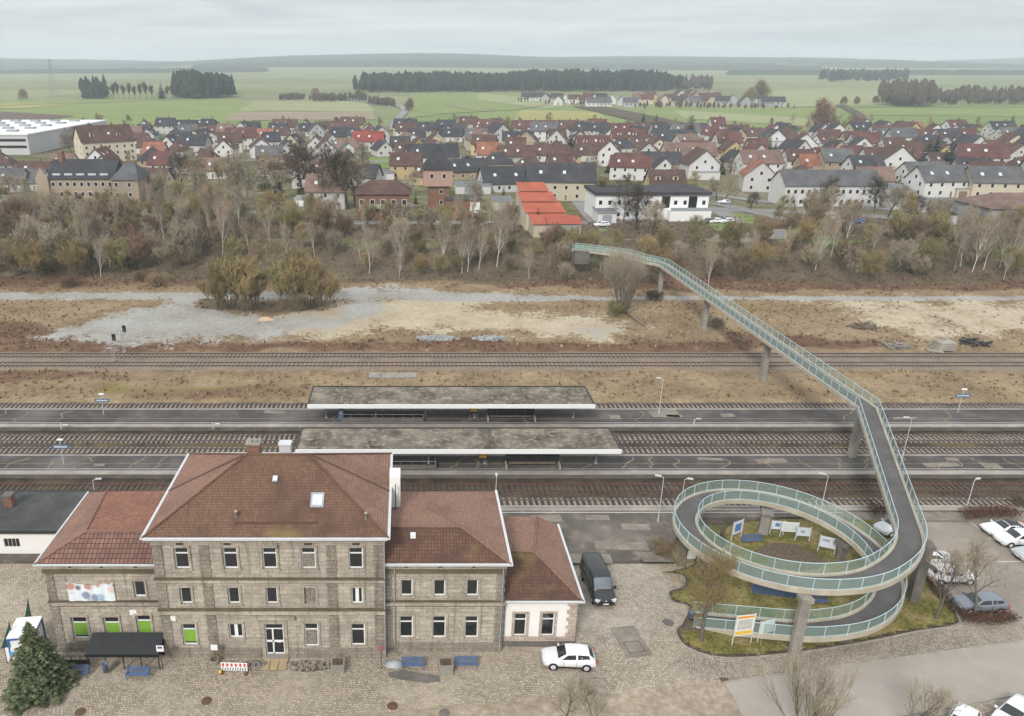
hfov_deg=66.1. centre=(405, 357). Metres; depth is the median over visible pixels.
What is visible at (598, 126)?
house
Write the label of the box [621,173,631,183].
bare tree
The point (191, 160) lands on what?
bare tree
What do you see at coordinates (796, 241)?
shrub
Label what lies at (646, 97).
village house
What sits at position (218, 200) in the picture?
shrub
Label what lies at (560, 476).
platform wall
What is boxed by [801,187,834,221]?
shrub
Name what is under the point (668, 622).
manhole cover
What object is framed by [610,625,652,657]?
inspection plate
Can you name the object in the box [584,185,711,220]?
flat roofed block
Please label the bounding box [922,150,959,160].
house
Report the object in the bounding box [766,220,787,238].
shed
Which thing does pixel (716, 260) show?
shrub
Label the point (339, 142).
house
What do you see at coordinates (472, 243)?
birch tree
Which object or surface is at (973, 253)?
shrub
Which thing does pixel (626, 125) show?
house
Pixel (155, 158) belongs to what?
house
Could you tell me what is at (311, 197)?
shrub
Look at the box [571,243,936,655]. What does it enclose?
spiral footbridge
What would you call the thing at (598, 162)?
bare tree
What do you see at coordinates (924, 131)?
house
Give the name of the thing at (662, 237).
shrub
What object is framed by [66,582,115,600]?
wall banner
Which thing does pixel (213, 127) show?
house
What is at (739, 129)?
house
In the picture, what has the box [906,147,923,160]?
house
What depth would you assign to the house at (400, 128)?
468.74 m
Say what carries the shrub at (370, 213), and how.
on the ground at (272, 83)
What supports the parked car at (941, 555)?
on the car park
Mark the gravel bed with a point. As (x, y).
(413, 676)
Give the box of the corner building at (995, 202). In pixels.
[952,192,1023,227]
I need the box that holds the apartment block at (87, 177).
[35,151,152,209]
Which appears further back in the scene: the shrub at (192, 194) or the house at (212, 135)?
the house at (212, 135)
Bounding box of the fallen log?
[629,314,645,326]
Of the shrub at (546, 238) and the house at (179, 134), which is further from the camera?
the house at (179, 134)
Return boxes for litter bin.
[101,661,107,672]
[688,610,694,620]
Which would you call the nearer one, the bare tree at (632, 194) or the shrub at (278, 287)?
the shrub at (278, 287)
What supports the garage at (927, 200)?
on the ground at (272, 83)
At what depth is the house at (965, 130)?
444.76 m
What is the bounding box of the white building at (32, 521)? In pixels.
[0,490,97,553]
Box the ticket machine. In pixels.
[338,408,343,419]
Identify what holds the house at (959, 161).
on the ground at (272, 83)
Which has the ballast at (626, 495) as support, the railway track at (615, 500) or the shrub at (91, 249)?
the railway track at (615, 500)
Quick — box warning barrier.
[219,662,248,674]
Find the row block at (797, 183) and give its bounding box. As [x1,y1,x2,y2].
[768,170,883,206]
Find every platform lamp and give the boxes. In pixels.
[655,474,663,521]
[656,377,663,413]
[819,472,827,507]
[902,416,911,458]
[965,477,980,512]
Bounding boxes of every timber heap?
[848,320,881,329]
[959,337,992,346]
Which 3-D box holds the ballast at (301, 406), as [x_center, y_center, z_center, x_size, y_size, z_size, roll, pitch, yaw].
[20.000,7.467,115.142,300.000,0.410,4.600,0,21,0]
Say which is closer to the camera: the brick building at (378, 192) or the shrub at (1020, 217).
the shrub at (1020, 217)
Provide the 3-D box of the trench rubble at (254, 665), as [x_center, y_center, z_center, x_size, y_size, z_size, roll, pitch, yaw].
[-12.555,25.626,65.014,2.099,0.574,1.249,0,21,0]
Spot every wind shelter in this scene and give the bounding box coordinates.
[487,408,535,421]
[505,454,560,469]
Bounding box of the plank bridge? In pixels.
[260,655,287,669]
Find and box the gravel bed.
[388,670,439,682]
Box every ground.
[0,59,1023,563]
[0,217,1023,402]
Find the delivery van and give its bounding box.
[579,552,616,605]
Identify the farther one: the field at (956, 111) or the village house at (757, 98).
the village house at (757, 98)
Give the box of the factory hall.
[0,120,106,154]
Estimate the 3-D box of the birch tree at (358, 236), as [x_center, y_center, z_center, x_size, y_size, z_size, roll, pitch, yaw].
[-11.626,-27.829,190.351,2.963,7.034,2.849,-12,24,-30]
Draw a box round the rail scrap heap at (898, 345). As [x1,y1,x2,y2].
[880,340,913,349]
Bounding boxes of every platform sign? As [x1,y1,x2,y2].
[52,439,69,464]
[94,393,109,414]
[955,388,970,412]
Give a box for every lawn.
[363,138,990,245]
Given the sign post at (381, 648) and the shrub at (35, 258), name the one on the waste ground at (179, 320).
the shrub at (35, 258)
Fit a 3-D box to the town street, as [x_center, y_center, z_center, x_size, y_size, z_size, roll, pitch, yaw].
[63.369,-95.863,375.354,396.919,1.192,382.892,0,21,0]
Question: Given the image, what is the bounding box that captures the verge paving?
[657,625,1023,679]
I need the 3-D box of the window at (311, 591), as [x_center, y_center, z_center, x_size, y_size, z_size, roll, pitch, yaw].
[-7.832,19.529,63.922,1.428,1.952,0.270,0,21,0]
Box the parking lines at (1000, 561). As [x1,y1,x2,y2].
[969,521,1023,561]
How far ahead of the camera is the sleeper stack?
137.26 m
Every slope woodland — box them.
[0,64,76,68]
[0,67,269,73]
[192,58,822,70]
[725,69,1023,74]
[785,61,1023,68]
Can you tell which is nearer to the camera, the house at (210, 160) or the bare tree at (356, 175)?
the bare tree at (356, 175)
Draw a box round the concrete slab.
[368,372,416,377]
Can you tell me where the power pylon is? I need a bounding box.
[48,59,58,96]
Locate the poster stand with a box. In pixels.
[4,647,17,663]
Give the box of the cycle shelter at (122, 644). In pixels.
[85,632,164,669]
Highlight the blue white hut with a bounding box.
[6,616,46,657]
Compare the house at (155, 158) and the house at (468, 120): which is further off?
the house at (468, 120)
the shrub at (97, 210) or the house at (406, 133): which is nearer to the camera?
the shrub at (97, 210)
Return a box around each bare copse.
[672,73,712,89]
[878,78,939,106]
[939,84,1023,104]
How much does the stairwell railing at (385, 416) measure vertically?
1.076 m
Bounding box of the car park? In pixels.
[920,522,1023,626]
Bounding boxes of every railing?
[64,656,89,664]
[341,408,423,421]
[393,456,436,468]
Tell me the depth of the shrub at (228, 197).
238.07 m
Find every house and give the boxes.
[0,149,17,167]
[0,165,27,191]
[17,158,51,170]
[24,166,48,190]
[49,151,78,161]
[72,122,136,160]
[85,144,118,158]
[98,152,123,162]
[130,124,144,132]
[133,131,156,141]
[135,136,155,153]
[135,145,158,166]
[137,122,157,132]
[139,118,153,127]
[140,140,169,154]
[142,165,176,200]
[144,126,159,139]
[146,148,180,178]
[154,116,175,133]
[161,133,180,147]
[166,126,178,135]
[169,138,191,156]
[172,118,198,128]
[174,130,192,138]
[177,123,198,131]
[180,132,213,151]
[181,155,228,178]
[191,146,220,157]
[192,127,209,133]
[197,117,218,128]
[207,125,216,133]
[208,129,217,148]
[213,136,239,159]
[216,122,234,131]
[217,130,243,152]
[225,125,256,148]
[235,119,252,126]
[248,120,260,131]
[248,135,269,157]
[255,143,283,156]
[256,154,302,180]
[257,127,274,137]
[262,130,281,144]
[268,121,292,130]
[272,117,297,128]
[274,126,290,139]
[279,137,292,152]
[286,127,304,140]
[286,132,304,147]
[290,164,318,188]
[293,172,348,208]
[298,121,325,135]
[298,148,314,166]
[307,133,321,155]
[308,121,323,139]
[310,157,333,173]
[315,136,333,158]
[318,119,343,130]
[322,131,335,142]
[326,121,358,131]
[326,124,347,132]
[329,126,347,137]
[333,136,361,153]
[337,139,356,156]
[338,148,360,172]
[340,115,365,128]
[344,161,383,185]
[345,125,362,137]
[352,129,385,151]
[362,122,374,129]
[363,124,372,130]
[370,138,391,156]
[372,123,389,143]
[389,134,410,147]
[389,150,422,178]
[392,117,417,135]
[392,139,414,151]
[395,121,417,135]
[399,131,415,140]
[404,141,459,162]
[408,127,426,138]
[409,163,422,184]
[411,135,420,143]
[418,120,438,136]
[425,130,445,141]
[425,136,439,142]
[426,131,443,141]
[431,127,463,141]
[436,118,455,127]
[441,122,463,137]
[446,121,466,127]
[449,156,486,179]
[458,115,477,127]
[463,126,487,147]
[465,126,487,150]
[470,132,497,154]
[473,117,499,127]
[475,121,486,127]
[475,139,499,157]
[476,163,525,191]
[484,149,514,165]
[488,121,509,142]
[497,143,534,162]
[502,129,532,144]
[505,135,526,144]
[512,119,546,130]
[513,153,540,165]
[521,92,533,100]
[521,128,538,144]
[522,125,529,130]
[525,160,596,200]
[530,120,558,140]
[534,92,544,100]
[534,141,554,161]
[541,93,549,101]
[545,151,571,162]
[546,127,571,143]
[547,126,567,143]
[547,141,581,162]
[550,93,563,101]
[551,139,562,146]
[553,96,565,104]
[557,118,575,136]
[566,94,580,102]
[566,156,576,162]
[568,120,595,137]
[571,128,585,142]
[573,128,589,135]
[573,133,610,145]
[573,142,601,161]
[576,95,590,104]
[576,121,608,134]
[583,92,595,96]
[585,97,598,105]
[587,117,606,121]
[593,93,607,96]
[597,97,612,106]
[597,136,621,165]
[599,124,613,134]
[609,94,615,103]
[609,121,635,128]
[609,153,652,180]
[610,127,643,140]
[614,136,636,151]
[614,150,645,154]
[616,96,622,105]
[622,97,638,106]
[627,134,658,146]
[629,120,650,126]
[629,124,647,133]
[632,92,645,100]
[637,138,658,151]
[639,94,653,103]
[640,149,681,168]
[643,91,655,94]
[643,167,686,184]
[647,120,666,134]
[649,128,695,141]
[650,135,663,149]
[652,153,674,168]
[656,95,667,104]
[659,140,718,158]
[664,94,677,98]
[668,96,684,105]
[668,122,705,139]
[671,132,700,141]
[673,90,684,95]
[678,145,721,179]
[679,93,690,102]
[682,139,707,141]
[684,89,694,93]
[685,96,701,105]
[693,122,707,125]
[695,93,708,96]
[700,125,719,139]
[701,96,715,105]
[708,92,721,98]
[708,115,725,128]
[708,139,720,161]
[709,127,727,137]
[710,130,743,146]
[715,96,730,105]
[717,137,742,155]
[718,148,738,168]
[724,123,749,128]
[726,125,747,146]
[729,94,737,103]
[732,147,790,175]
[738,96,750,105]
[738,156,775,191]
[742,126,763,137]
[743,136,769,147]
[743,140,764,149]
[751,94,761,102]
[757,96,774,106]
[758,127,786,146]
[763,123,778,131]
[774,96,785,105]
[775,121,790,125]
[777,137,811,151]
[778,124,799,133]
[780,126,797,137]
[782,147,813,167]
[791,151,821,169]
[791,162,808,169]
[794,130,818,147]
[808,121,827,135]
[810,128,841,137]
[811,146,853,169]
[812,144,835,152]
[813,133,836,146]
[821,138,845,147]
[824,121,846,131]
[837,129,870,140]
[839,152,885,169]
[842,143,862,154]
[843,130,879,146]
[844,120,871,130]
[846,116,871,124]
[847,135,873,146]
[852,164,896,183]
[857,144,885,154]
[866,123,895,131]
[872,119,891,124]
[872,126,894,138]
[875,135,905,146]
[876,142,917,169]
[884,126,918,140]
[892,120,921,128]
[893,138,926,152]
[894,159,945,182]
[903,162,969,197]
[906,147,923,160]
[909,120,924,128]
[910,134,922,140]
[915,132,945,144]
[917,127,934,135]
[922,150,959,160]
[923,122,942,128]
[923,140,952,151]
[930,127,962,140]
[938,133,951,143]
[940,118,966,128]
[947,126,976,134]
[949,156,988,164]
[950,132,984,146]
[952,141,1010,161]
[953,122,978,132]
[954,163,1023,197]
[964,158,1006,167]
[980,137,1010,143]
[981,119,1016,137]
[991,125,1018,139]
[996,131,1020,142]
[1006,154,1023,165]
[1008,141,1023,160]
[1012,126,1023,136]
[1016,135,1023,144]
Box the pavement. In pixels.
[910,694,1023,715]
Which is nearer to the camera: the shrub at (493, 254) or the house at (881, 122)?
the shrub at (493, 254)
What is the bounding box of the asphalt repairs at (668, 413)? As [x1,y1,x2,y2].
[263,410,918,418]
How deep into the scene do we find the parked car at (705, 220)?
219.47 m
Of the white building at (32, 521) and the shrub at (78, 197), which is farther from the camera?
the shrub at (78, 197)
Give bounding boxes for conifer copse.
[78,75,109,98]
[171,69,237,98]
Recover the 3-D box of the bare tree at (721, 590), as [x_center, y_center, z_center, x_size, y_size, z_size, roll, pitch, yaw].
[25.348,19.940,65.336,6.248,10.781,6.082,-4,21,-9]
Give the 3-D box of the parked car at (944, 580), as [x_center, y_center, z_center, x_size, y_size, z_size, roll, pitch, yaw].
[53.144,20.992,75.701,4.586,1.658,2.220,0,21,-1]
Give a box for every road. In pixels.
[337,99,407,129]
[726,641,1023,715]
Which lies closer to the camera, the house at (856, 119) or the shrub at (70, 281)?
the shrub at (70, 281)
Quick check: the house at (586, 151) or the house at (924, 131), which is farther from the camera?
the house at (924, 131)
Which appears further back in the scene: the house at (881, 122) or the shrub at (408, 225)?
the house at (881, 122)
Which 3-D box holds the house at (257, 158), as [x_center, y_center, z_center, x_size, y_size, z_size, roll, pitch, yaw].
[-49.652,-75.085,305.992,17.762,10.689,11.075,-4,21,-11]
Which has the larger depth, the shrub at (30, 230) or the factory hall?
the factory hall
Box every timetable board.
[470,408,477,413]
[478,454,486,465]
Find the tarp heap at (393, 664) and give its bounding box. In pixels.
[385,660,401,667]
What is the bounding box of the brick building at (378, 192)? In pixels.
[354,180,411,217]
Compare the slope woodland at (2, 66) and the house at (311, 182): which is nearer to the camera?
the house at (311, 182)
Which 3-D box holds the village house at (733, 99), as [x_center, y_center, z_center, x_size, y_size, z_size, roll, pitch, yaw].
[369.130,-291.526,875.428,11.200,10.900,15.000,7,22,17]
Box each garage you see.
[881,184,912,194]
[882,194,910,208]
[918,198,953,211]
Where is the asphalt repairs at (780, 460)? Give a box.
[94,457,1003,468]
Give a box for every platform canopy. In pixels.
[295,427,621,463]
[307,386,595,417]
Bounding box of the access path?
[842,511,1023,522]
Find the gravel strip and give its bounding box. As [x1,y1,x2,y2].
[350,683,741,715]
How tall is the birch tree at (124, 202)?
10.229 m
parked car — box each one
[541,643,596,671]
[594,221,609,226]
[699,217,713,222]
[709,217,722,223]
[717,199,730,203]
[720,218,733,222]
[873,518,892,537]
[927,563,978,585]
[931,550,954,563]
[948,701,981,715]
[949,591,1010,614]
[979,519,1023,534]
[991,693,1023,715]
[992,528,1023,547]
[1011,544,1023,560]
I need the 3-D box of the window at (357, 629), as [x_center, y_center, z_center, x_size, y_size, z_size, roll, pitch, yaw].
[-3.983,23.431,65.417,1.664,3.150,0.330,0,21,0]
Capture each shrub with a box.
[0,195,32,231]
[0,206,11,232]
[0,233,29,275]
[1,186,11,194]
[4,237,46,280]
[5,191,40,217]
[8,213,52,251]
[33,221,69,263]
[34,213,54,228]
[39,257,60,272]
[43,195,69,230]
[46,195,82,233]
[52,232,91,271]
[52,238,89,277]
[58,274,81,288]
[61,209,92,238]
[63,191,85,203]
[75,235,98,266]
[79,198,98,215]
[88,213,102,237]
[91,204,114,232]
[92,193,122,226]
[93,190,119,209]
[99,235,132,271]
[101,245,149,271]
[110,225,140,240]
[112,213,140,233]
[115,190,130,216]
[121,203,144,224]
[124,159,136,163]
[124,232,155,270]
[130,201,152,221]
[132,271,147,281]
[138,199,155,212]
[139,208,159,227]
[139,215,160,235]
[143,270,172,287]
[152,198,179,229]
[153,232,183,269]
[166,179,189,199]
[168,218,207,262]
[172,196,189,204]
[172,200,202,228]
[181,196,209,231]
[187,191,213,206]
[194,267,231,310]
[201,180,225,200]
[202,217,229,247]
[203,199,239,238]
[204,252,244,307]
[210,197,228,205]
[217,254,264,310]
[221,234,246,258]
[223,194,234,209]
[228,264,268,308]
[234,200,250,219]
[259,188,288,221]
[266,258,306,308]
[272,199,305,237]
[273,252,319,312]
[280,174,291,182]
[282,244,311,267]
[286,254,327,308]
[301,190,324,208]
[305,268,341,310]
[306,225,324,246]
[309,198,341,237]
[316,197,333,222]
[325,230,343,253]
[332,212,351,235]
[337,213,353,231]
[358,200,378,225]
[362,250,379,269]
[379,233,397,254]
[385,214,393,225]
[387,217,410,244]
[388,201,401,217]
[401,202,414,216]
[402,247,418,264]
[407,225,424,246]
[408,252,429,275]
[412,208,424,222]
[413,238,426,254]
[421,207,438,230]
[432,253,449,274]
[435,202,454,227]
[450,254,464,273]
[457,245,477,265]
[463,211,483,230]
[474,244,485,259]
[488,246,503,262]
[503,222,513,236]
[504,254,516,270]
[505,237,518,251]
[506,203,520,220]
[507,218,518,233]
[537,226,560,254]
[551,221,570,243]
[555,238,572,264]
[557,261,576,281]
[561,224,581,252]
[567,231,592,249]
[579,228,601,257]
[594,236,613,259]
[605,299,631,316]
[636,233,656,258]
[645,289,664,301]
[648,534,679,560]
[649,246,673,275]
[650,242,672,268]
[656,225,677,247]
[670,250,688,269]
[702,251,720,271]
[707,258,725,277]
[707,317,726,329]
[717,217,752,249]
[722,245,755,281]
[743,239,775,273]
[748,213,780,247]
[774,209,805,234]
[784,231,804,253]
[797,216,823,246]
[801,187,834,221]
[801,243,823,269]
[805,200,831,224]
[832,235,864,270]
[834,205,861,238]
[836,197,866,229]
[854,248,886,280]
[887,208,919,241]
[888,237,919,273]
[907,212,943,248]
[908,253,932,277]
[913,236,951,274]
[925,209,955,248]
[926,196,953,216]
[945,233,966,258]
[964,239,997,269]
[973,212,993,232]
[998,222,1020,250]
[1001,244,1023,275]
[1004,209,1023,236]
[1013,201,1023,231]
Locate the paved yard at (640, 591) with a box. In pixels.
[573,564,668,652]
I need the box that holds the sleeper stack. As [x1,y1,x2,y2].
[927,340,956,352]
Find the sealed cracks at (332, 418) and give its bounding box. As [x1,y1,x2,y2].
[0,410,1023,421]
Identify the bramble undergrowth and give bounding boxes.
[0,214,1023,400]
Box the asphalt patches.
[530,515,673,562]
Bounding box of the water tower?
[421,144,454,208]
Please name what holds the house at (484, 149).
on the ground at (272, 83)
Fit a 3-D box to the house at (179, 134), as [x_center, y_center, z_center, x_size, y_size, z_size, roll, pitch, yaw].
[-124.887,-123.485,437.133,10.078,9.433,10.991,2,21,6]
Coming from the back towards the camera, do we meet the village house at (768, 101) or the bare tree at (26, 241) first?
the village house at (768, 101)
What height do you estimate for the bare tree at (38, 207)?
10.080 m
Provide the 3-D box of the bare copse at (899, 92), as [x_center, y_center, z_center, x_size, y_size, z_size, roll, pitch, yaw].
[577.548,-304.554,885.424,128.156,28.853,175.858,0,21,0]
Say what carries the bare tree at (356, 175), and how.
on the ground at (272, 83)
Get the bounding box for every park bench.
[68,664,89,677]
[125,666,149,679]
[402,657,424,669]
[455,656,477,669]
[741,533,763,542]
[813,595,828,603]
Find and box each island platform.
[0,410,1023,423]
[0,456,1023,469]
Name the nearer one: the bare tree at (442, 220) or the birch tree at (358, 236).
the birch tree at (358, 236)
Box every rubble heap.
[416,334,459,340]
[472,335,507,340]
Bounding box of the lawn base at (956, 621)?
[665,518,958,656]
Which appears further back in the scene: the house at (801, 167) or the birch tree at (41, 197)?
the house at (801, 167)
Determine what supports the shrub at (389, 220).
on the ground at (272, 83)
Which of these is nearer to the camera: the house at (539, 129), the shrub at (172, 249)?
the shrub at (172, 249)
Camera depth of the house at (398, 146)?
349.84 m
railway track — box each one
[0,353,1023,358]
[0,361,1023,367]
[0,403,1023,407]
[0,434,1023,442]
[0,447,1023,453]
[0,483,1023,493]
[499,498,1023,504]
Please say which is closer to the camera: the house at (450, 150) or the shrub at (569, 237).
the shrub at (569, 237)
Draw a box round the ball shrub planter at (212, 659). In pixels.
[209,650,220,664]
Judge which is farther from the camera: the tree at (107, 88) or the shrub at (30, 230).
the tree at (107, 88)
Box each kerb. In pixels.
[662,563,960,658]
[724,640,1023,715]
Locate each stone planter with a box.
[330,657,344,673]
[438,657,453,675]
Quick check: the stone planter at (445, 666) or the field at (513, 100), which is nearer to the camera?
the stone planter at (445, 666)
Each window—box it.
[0,139,25,141]
[0,146,26,147]
[4,539,19,546]
[68,615,90,640]
[100,615,122,632]
[130,579,148,598]
[133,613,153,632]
[170,545,192,574]
[177,585,195,605]
[178,621,200,647]
[219,545,241,574]
[225,585,242,605]
[225,621,246,643]
[259,545,280,574]
[263,585,280,605]
[298,545,318,574]
[301,621,321,648]
[302,585,318,605]
[345,545,365,574]
[348,621,367,647]
[349,585,365,605]
[397,614,415,639]
[398,578,414,597]
[429,614,447,639]
[430,578,447,597]
[461,614,480,639]
[463,578,480,597]
[510,612,529,637]
[538,611,557,637]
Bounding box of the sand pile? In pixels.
[257,317,274,320]
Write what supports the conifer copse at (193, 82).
on the ground at (272, 83)
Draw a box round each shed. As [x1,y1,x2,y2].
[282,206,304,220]
[382,169,394,179]
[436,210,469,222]
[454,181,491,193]
[491,196,513,210]
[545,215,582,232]
[592,206,617,222]
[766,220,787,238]
[924,210,957,224]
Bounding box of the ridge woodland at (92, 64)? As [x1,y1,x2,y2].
[0,53,1023,68]
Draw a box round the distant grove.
[818,67,909,81]
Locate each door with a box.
[251,615,294,654]
[464,187,481,193]
[470,202,479,210]
[498,203,505,210]
[602,215,611,222]
[774,230,785,238]
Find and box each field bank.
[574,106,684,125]
[836,104,865,117]
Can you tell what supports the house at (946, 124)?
on the ground at (272, 83)
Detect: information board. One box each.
[684,550,696,568]
[731,519,743,540]
[731,613,756,644]
[757,618,775,642]
[769,520,785,534]
[779,521,799,536]
[794,526,811,540]
[817,535,836,554]
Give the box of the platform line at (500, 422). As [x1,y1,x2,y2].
[0,422,1023,422]
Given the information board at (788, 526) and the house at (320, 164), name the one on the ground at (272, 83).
the house at (320, 164)
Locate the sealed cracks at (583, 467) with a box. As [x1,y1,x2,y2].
[5,456,1022,467]
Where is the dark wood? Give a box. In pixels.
[352,67,686,91]
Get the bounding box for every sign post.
[156,645,163,667]
[210,645,217,659]
[378,646,383,667]
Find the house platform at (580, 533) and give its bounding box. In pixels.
[0,511,846,563]
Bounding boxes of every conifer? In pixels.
[157,83,165,98]
[258,153,268,190]
[273,176,284,192]
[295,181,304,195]
[567,134,575,147]
[604,160,609,172]
[719,157,725,174]
[918,138,933,160]
[931,133,942,151]
[943,138,958,162]
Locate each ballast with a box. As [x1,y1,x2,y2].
[0,352,1023,369]
[0,402,1023,407]
[0,430,1023,452]
[0,478,1023,504]
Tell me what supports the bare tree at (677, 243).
on the waste ground at (179, 320)
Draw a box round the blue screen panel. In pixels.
[751,584,798,597]
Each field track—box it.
[19,98,228,104]
[404,104,544,117]
[894,106,997,106]
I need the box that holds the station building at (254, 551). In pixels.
[32,438,584,662]
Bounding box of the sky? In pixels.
[0,0,1023,60]
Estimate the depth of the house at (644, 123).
508.74 m
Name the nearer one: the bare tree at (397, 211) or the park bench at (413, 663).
the park bench at (413, 663)
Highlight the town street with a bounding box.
[0,156,956,246]
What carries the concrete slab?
on the waste ground at (179, 320)
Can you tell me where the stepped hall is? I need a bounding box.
[516,182,566,237]
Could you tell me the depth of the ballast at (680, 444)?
104.29 m
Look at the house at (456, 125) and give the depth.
482.31 m
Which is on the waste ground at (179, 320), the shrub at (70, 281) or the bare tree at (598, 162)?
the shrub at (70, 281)
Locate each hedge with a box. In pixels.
[279,92,304,99]
[309,91,366,101]
[368,95,395,106]
[518,96,794,108]
[867,501,887,516]
[926,573,963,613]
[957,502,1023,519]
[958,607,1021,624]
[1008,495,1023,507]
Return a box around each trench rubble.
[245,659,267,670]
[286,659,330,671]
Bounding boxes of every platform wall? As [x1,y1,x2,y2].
[0,427,1023,430]
[0,475,1023,478]
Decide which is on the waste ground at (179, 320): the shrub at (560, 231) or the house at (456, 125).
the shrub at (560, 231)
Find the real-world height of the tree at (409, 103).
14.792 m
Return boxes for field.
[0,99,250,129]
[0,103,72,107]
[0,111,69,119]
[224,111,374,119]
[224,120,376,127]
[238,100,374,110]
[407,93,635,124]
[411,113,474,121]
[446,101,494,110]
[478,93,578,107]
[515,110,610,122]
[636,107,820,130]
[675,110,816,125]
[772,91,886,107]
[830,104,1023,131]
[854,108,1023,115]
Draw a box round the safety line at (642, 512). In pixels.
[502,512,842,512]
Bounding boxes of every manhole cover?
[74,708,85,715]
[201,697,211,704]
[387,702,397,709]
[439,709,449,715]
[662,619,673,625]
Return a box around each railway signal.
[106,334,116,361]
[117,325,126,352]
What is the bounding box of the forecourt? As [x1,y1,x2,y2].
[0,564,1018,715]
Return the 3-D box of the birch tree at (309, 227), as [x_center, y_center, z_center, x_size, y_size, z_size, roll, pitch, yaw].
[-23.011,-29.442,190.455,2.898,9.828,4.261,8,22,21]
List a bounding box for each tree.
[0,171,18,192]
[0,620,81,715]
[5,210,26,231]
[10,176,29,195]
[11,220,24,236]
[17,88,28,99]
[19,237,42,267]
[20,175,28,190]
[28,192,39,217]
[32,188,50,216]
[35,188,49,216]
[37,200,59,231]
[49,186,57,202]
[50,220,65,250]
[59,131,73,152]
[62,189,72,199]
[64,126,73,145]
[66,222,78,238]
[67,200,92,262]
[82,207,100,259]
[91,235,106,276]
[95,213,110,251]
[101,233,110,267]
[103,85,109,98]
[108,192,121,227]
[109,83,115,98]
[110,217,117,238]
[112,81,118,98]
[119,84,125,98]
[120,190,129,207]
[125,150,135,162]
[126,82,131,98]
[137,83,141,95]
[139,220,158,237]
[140,81,147,98]
[143,182,153,201]
[144,188,158,199]
[147,84,153,94]
[147,169,168,199]
[147,227,162,262]
[148,190,163,235]
[158,206,178,228]
[163,223,175,238]
[164,147,194,186]
[167,216,176,238]
[168,83,175,98]
[173,187,189,206]
[175,153,210,186]
[181,245,198,266]
[186,163,212,190]
[191,187,199,196]
[194,216,205,246]
[198,184,213,243]
[210,184,220,200]
[211,160,224,185]
[211,185,225,202]
[211,241,224,261]
[212,155,229,181]
[212,195,233,252]
[218,157,258,200]
[222,147,262,203]
[228,206,238,234]
[231,183,244,224]
[239,220,248,250]
[243,200,259,226]
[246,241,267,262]
[248,227,271,256]
[252,191,261,211]
[253,195,267,228]
[256,148,295,200]
[259,199,279,233]
[261,206,273,241]
[262,237,289,269]
[269,137,323,194]
[278,222,290,250]
[292,221,308,246]
[292,232,303,250]
[300,209,308,229]
[303,196,308,223]
[304,199,316,223]
[304,220,315,256]
[310,87,320,99]
[313,138,367,208]
[328,145,372,207]
[329,192,340,226]
[352,140,370,163]
[354,88,361,99]
[354,233,362,253]
[360,209,366,222]
[361,222,368,242]
[361,225,378,273]
[378,218,387,229]
[380,200,394,221]
[390,211,408,267]
[391,202,404,217]
[395,252,403,276]
[403,168,422,188]
[404,98,414,110]
[405,209,416,224]
[418,218,431,237]
[433,212,452,231]
[434,210,456,255]
[441,245,451,257]
[451,137,461,150]
[453,208,467,232]
[453,213,477,272]
[454,195,463,212]
[454,204,464,225]
[461,224,479,271]
[463,175,476,195]
[469,181,485,195]
[469,195,479,212]
[474,210,488,230]
[475,226,491,269]
[478,201,484,212]
[480,226,492,249]
[484,198,491,221]
[489,197,515,266]
[501,116,515,130]
[503,219,510,239]
[524,248,533,270]
[528,237,541,259]
[538,667,591,715]
[542,246,561,274]
[546,242,554,267]
[568,673,609,715]
[585,155,601,169]
[595,239,608,266]
[596,180,614,186]
[597,176,610,184]
[601,244,650,314]
[608,228,625,251]
[608,242,617,258]
[609,174,641,222]
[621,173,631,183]
[622,183,655,228]
[640,198,667,234]
[644,256,658,282]
[659,538,747,641]
[670,240,687,255]
[684,170,700,186]
[685,122,694,129]
[686,214,707,249]
[700,241,710,255]
[703,242,720,283]
[706,177,726,200]
[718,172,741,199]
[719,132,729,144]
[721,157,738,179]
[723,237,737,257]
[724,249,737,273]
[742,86,756,100]
[746,190,760,208]
[746,639,869,715]
[747,227,762,242]
[753,79,773,95]
[772,237,791,270]
[773,204,782,219]
[775,194,788,218]
[783,226,796,259]
[786,192,795,212]
[788,202,799,215]
[802,95,844,130]
[811,176,845,204]
[812,209,842,269]
[828,184,837,215]
[830,218,844,256]
[839,243,865,275]
[840,96,847,103]
[843,198,862,238]
[853,96,860,103]
[856,206,877,233]
[859,175,895,212]
[862,223,878,244]
[863,243,877,257]
[871,225,883,251]
[872,95,879,102]
[877,182,913,217]
[895,188,920,218]
[898,671,969,715]
[902,191,928,217]
[911,232,924,246]
[922,202,946,223]
[924,115,933,124]
[927,541,987,618]
[937,237,949,248]
[939,200,954,217]
[942,242,966,270]
[943,199,959,211]
[950,209,980,266]
[955,215,978,266]
[956,205,981,229]
[960,530,1022,616]
[969,198,984,218]
[970,222,987,241]
[971,207,1000,271]
[983,212,1012,269]
[985,235,1002,264]
[994,211,1011,232]
[997,214,1022,267]
[1003,198,1014,219]
[1004,252,1016,276]
[1012,227,1023,269]
[1014,219,1023,244]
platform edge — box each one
[0,408,1023,426]
[0,454,1023,474]
[500,505,1023,510]
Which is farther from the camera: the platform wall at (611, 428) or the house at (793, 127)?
the house at (793, 127)

